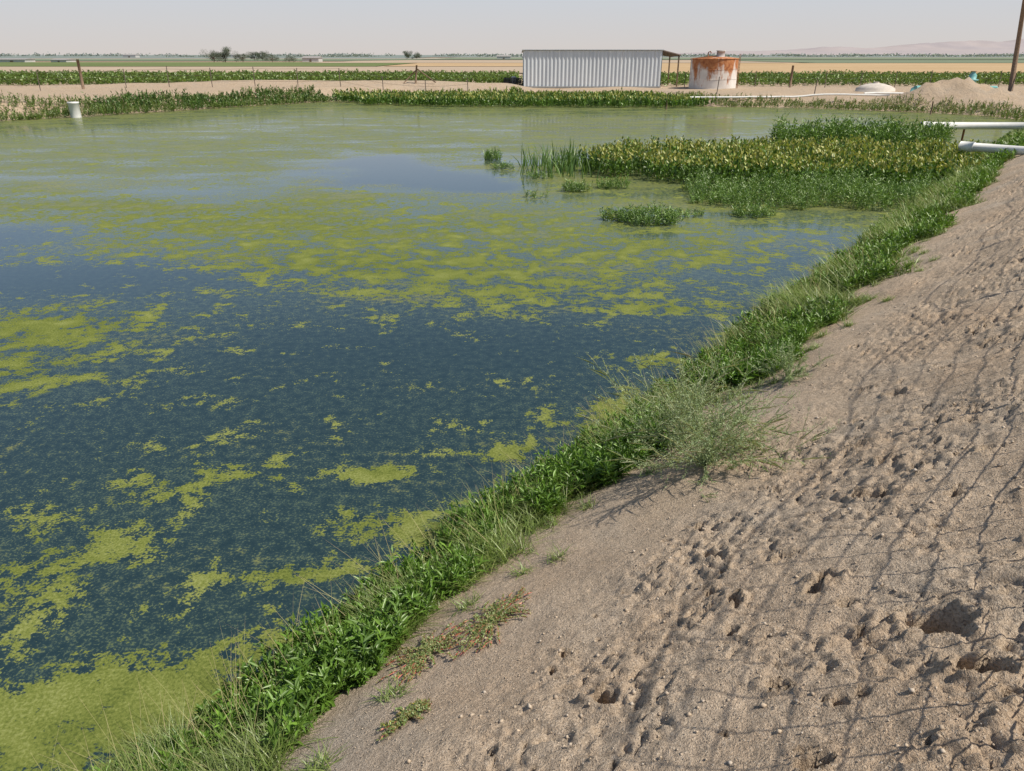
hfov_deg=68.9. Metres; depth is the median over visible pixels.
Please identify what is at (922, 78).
crop field
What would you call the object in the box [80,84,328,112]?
shore weeds
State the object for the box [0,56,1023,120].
ground
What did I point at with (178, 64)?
green field
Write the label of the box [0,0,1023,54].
sky
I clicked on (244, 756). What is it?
grass strip
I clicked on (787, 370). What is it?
saltbush
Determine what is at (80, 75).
wire fence
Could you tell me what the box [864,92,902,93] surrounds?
surface pipe
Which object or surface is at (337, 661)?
broadleaf weeds
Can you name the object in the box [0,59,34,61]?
walls
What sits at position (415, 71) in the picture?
brace post
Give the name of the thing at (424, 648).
purslane weed
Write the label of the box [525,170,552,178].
water primrose
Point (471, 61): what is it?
bare field
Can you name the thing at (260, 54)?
oak tree
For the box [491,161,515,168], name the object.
water primrose
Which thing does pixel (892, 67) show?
stubble field
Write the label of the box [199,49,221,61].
oak tree
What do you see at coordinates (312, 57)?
roof
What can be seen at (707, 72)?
rusty water tank
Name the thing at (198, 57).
green field
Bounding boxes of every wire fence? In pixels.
[9,59,467,90]
[684,65,1002,87]
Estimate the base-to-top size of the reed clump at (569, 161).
1.022 m
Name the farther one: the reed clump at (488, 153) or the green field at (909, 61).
the green field at (909, 61)
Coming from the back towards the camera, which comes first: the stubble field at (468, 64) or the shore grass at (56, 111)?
the stubble field at (468, 64)
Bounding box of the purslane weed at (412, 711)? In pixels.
[376,698,431,740]
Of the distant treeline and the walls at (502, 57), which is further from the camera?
the distant treeline
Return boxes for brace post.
[403,65,435,83]
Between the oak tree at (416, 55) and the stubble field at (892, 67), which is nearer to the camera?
the stubble field at (892, 67)
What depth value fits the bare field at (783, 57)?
847.62 m
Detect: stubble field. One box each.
[390,63,522,65]
[661,63,1023,73]
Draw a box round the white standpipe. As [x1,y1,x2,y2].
[67,102,81,117]
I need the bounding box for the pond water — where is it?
[0,101,1023,770]
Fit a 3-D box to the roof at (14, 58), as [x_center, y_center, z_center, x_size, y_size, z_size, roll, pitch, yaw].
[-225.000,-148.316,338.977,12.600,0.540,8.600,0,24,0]
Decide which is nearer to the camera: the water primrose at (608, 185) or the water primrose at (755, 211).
the water primrose at (755, 211)
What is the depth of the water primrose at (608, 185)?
24.36 m
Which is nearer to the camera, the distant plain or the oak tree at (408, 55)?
the oak tree at (408, 55)
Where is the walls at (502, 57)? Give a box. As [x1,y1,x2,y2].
[497,56,510,59]
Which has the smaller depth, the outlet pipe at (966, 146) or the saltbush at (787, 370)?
the saltbush at (787, 370)
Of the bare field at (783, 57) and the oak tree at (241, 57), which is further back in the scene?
the bare field at (783, 57)
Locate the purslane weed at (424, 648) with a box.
[376,619,472,684]
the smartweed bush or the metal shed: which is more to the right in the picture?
the smartweed bush
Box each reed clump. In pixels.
[483,147,500,160]
[513,140,624,180]
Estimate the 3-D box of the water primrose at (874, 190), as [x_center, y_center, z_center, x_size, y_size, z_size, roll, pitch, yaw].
[9.901,-6.204,22.580,9.443,1.095,5.137,0,24,0]
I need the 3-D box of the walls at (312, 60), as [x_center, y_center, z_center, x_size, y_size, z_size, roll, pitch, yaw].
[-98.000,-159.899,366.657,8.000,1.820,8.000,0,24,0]
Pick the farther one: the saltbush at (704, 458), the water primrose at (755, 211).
the water primrose at (755, 211)
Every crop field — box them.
[0,68,522,85]
[660,69,1023,86]
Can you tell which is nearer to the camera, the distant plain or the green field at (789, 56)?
the green field at (789, 56)
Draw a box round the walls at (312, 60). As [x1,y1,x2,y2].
[302,58,322,61]
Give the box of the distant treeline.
[0,52,1023,56]
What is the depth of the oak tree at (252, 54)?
438.39 m
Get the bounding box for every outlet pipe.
[920,121,1023,140]
[958,141,1023,154]
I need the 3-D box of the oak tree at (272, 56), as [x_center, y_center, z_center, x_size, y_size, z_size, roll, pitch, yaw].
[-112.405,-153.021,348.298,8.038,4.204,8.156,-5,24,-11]
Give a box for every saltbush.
[575,333,755,462]
[576,350,838,502]
[748,339,835,385]
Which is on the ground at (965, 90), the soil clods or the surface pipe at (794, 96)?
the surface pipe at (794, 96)
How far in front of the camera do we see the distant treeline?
1703.75 m
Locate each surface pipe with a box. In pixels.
[690,93,889,97]
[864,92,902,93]
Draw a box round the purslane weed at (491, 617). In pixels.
[449,585,531,658]
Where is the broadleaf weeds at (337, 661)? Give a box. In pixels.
[87,129,1023,770]
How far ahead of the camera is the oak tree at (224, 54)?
345.89 m
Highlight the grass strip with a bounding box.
[42,118,1023,770]
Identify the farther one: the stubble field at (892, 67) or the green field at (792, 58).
the green field at (792, 58)
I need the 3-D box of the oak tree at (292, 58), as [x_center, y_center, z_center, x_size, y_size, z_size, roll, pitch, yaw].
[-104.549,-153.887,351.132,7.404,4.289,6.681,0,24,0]
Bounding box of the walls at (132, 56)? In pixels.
[123,55,139,57]
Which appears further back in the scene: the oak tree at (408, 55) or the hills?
the hills
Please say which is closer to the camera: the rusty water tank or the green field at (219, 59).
the rusty water tank
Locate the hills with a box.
[677,39,1023,54]
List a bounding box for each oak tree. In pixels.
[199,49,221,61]
[214,47,231,61]
[231,51,250,61]
[248,51,259,59]
[256,51,268,59]
[262,54,278,61]
[284,54,297,61]
[403,50,411,58]
[411,52,421,58]
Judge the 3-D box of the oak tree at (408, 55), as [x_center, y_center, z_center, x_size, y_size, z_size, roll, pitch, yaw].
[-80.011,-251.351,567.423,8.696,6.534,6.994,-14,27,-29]
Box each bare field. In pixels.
[0,58,439,58]
[0,67,522,72]
[314,60,790,62]
[433,57,1023,57]
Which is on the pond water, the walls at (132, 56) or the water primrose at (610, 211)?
the water primrose at (610, 211)
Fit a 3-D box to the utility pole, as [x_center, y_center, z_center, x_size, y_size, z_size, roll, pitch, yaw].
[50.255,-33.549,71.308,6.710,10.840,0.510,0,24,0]
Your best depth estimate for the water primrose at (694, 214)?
20.17 m
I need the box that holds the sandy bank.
[205,155,1023,770]
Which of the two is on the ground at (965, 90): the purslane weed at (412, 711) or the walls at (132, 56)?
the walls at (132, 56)
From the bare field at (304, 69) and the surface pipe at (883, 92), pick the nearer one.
the surface pipe at (883, 92)
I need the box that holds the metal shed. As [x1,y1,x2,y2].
[521,49,680,87]
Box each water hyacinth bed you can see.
[332,86,716,107]
[578,134,988,188]
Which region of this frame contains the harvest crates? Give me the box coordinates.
[504,78,520,85]
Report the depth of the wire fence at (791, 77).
82.15 m
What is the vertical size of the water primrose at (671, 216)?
0.571 m
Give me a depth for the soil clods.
4.02 m
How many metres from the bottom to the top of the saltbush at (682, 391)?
1.315 m
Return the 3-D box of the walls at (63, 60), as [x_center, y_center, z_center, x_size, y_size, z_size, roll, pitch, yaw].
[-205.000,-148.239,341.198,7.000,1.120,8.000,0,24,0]
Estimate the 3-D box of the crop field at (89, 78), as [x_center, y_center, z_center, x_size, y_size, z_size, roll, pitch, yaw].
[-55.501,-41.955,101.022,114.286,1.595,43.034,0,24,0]
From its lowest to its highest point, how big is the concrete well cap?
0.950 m
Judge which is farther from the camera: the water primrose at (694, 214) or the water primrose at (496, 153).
the water primrose at (496, 153)
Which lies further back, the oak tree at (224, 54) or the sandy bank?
the oak tree at (224, 54)
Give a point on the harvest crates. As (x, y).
(514, 81)
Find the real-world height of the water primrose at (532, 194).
0.263 m
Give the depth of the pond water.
11.51 m
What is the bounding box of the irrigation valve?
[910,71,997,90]
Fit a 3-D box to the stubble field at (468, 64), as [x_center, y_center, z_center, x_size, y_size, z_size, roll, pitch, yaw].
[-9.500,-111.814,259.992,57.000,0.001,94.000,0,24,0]
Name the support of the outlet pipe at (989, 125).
on the sandy bank
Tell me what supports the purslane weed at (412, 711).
on the sandy bank
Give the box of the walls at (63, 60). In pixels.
[51,60,75,61]
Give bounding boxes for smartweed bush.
[767,110,956,146]
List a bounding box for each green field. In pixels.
[0,56,456,57]
[0,62,407,65]
[35,59,427,60]
[440,58,1023,58]
[461,56,1010,56]
[739,60,1023,62]
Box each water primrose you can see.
[484,149,502,160]
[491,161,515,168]
[523,189,549,198]
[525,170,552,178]
[560,179,592,192]
[596,175,630,189]
[597,204,638,221]
[617,201,686,226]
[674,207,705,217]
[679,158,953,210]
[730,200,777,217]
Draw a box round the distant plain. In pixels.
[14,55,986,55]
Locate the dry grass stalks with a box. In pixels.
[33,177,958,770]
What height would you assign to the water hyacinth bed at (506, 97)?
1.257 m
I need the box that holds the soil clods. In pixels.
[406,222,1023,770]
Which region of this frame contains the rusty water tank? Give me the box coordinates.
[688,50,740,88]
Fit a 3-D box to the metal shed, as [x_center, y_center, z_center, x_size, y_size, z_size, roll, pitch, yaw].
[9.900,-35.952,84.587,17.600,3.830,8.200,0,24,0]
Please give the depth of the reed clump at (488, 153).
31.19 m
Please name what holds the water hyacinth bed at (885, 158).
on the pond water
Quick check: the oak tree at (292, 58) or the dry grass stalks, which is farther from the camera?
the oak tree at (292, 58)
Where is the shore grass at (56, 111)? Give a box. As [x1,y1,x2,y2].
[0,85,1023,120]
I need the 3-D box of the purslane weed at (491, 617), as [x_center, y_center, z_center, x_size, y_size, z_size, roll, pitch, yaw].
[-0.142,1.554,4.904,0.570,0.283,0.762,0,24,0]
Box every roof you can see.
[0,58,31,59]
[302,56,322,57]
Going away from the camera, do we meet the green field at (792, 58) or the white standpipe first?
the white standpipe
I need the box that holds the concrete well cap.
[855,82,894,91]
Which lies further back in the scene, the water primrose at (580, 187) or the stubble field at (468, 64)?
the stubble field at (468, 64)
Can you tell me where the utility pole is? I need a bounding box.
[1008,0,1023,90]

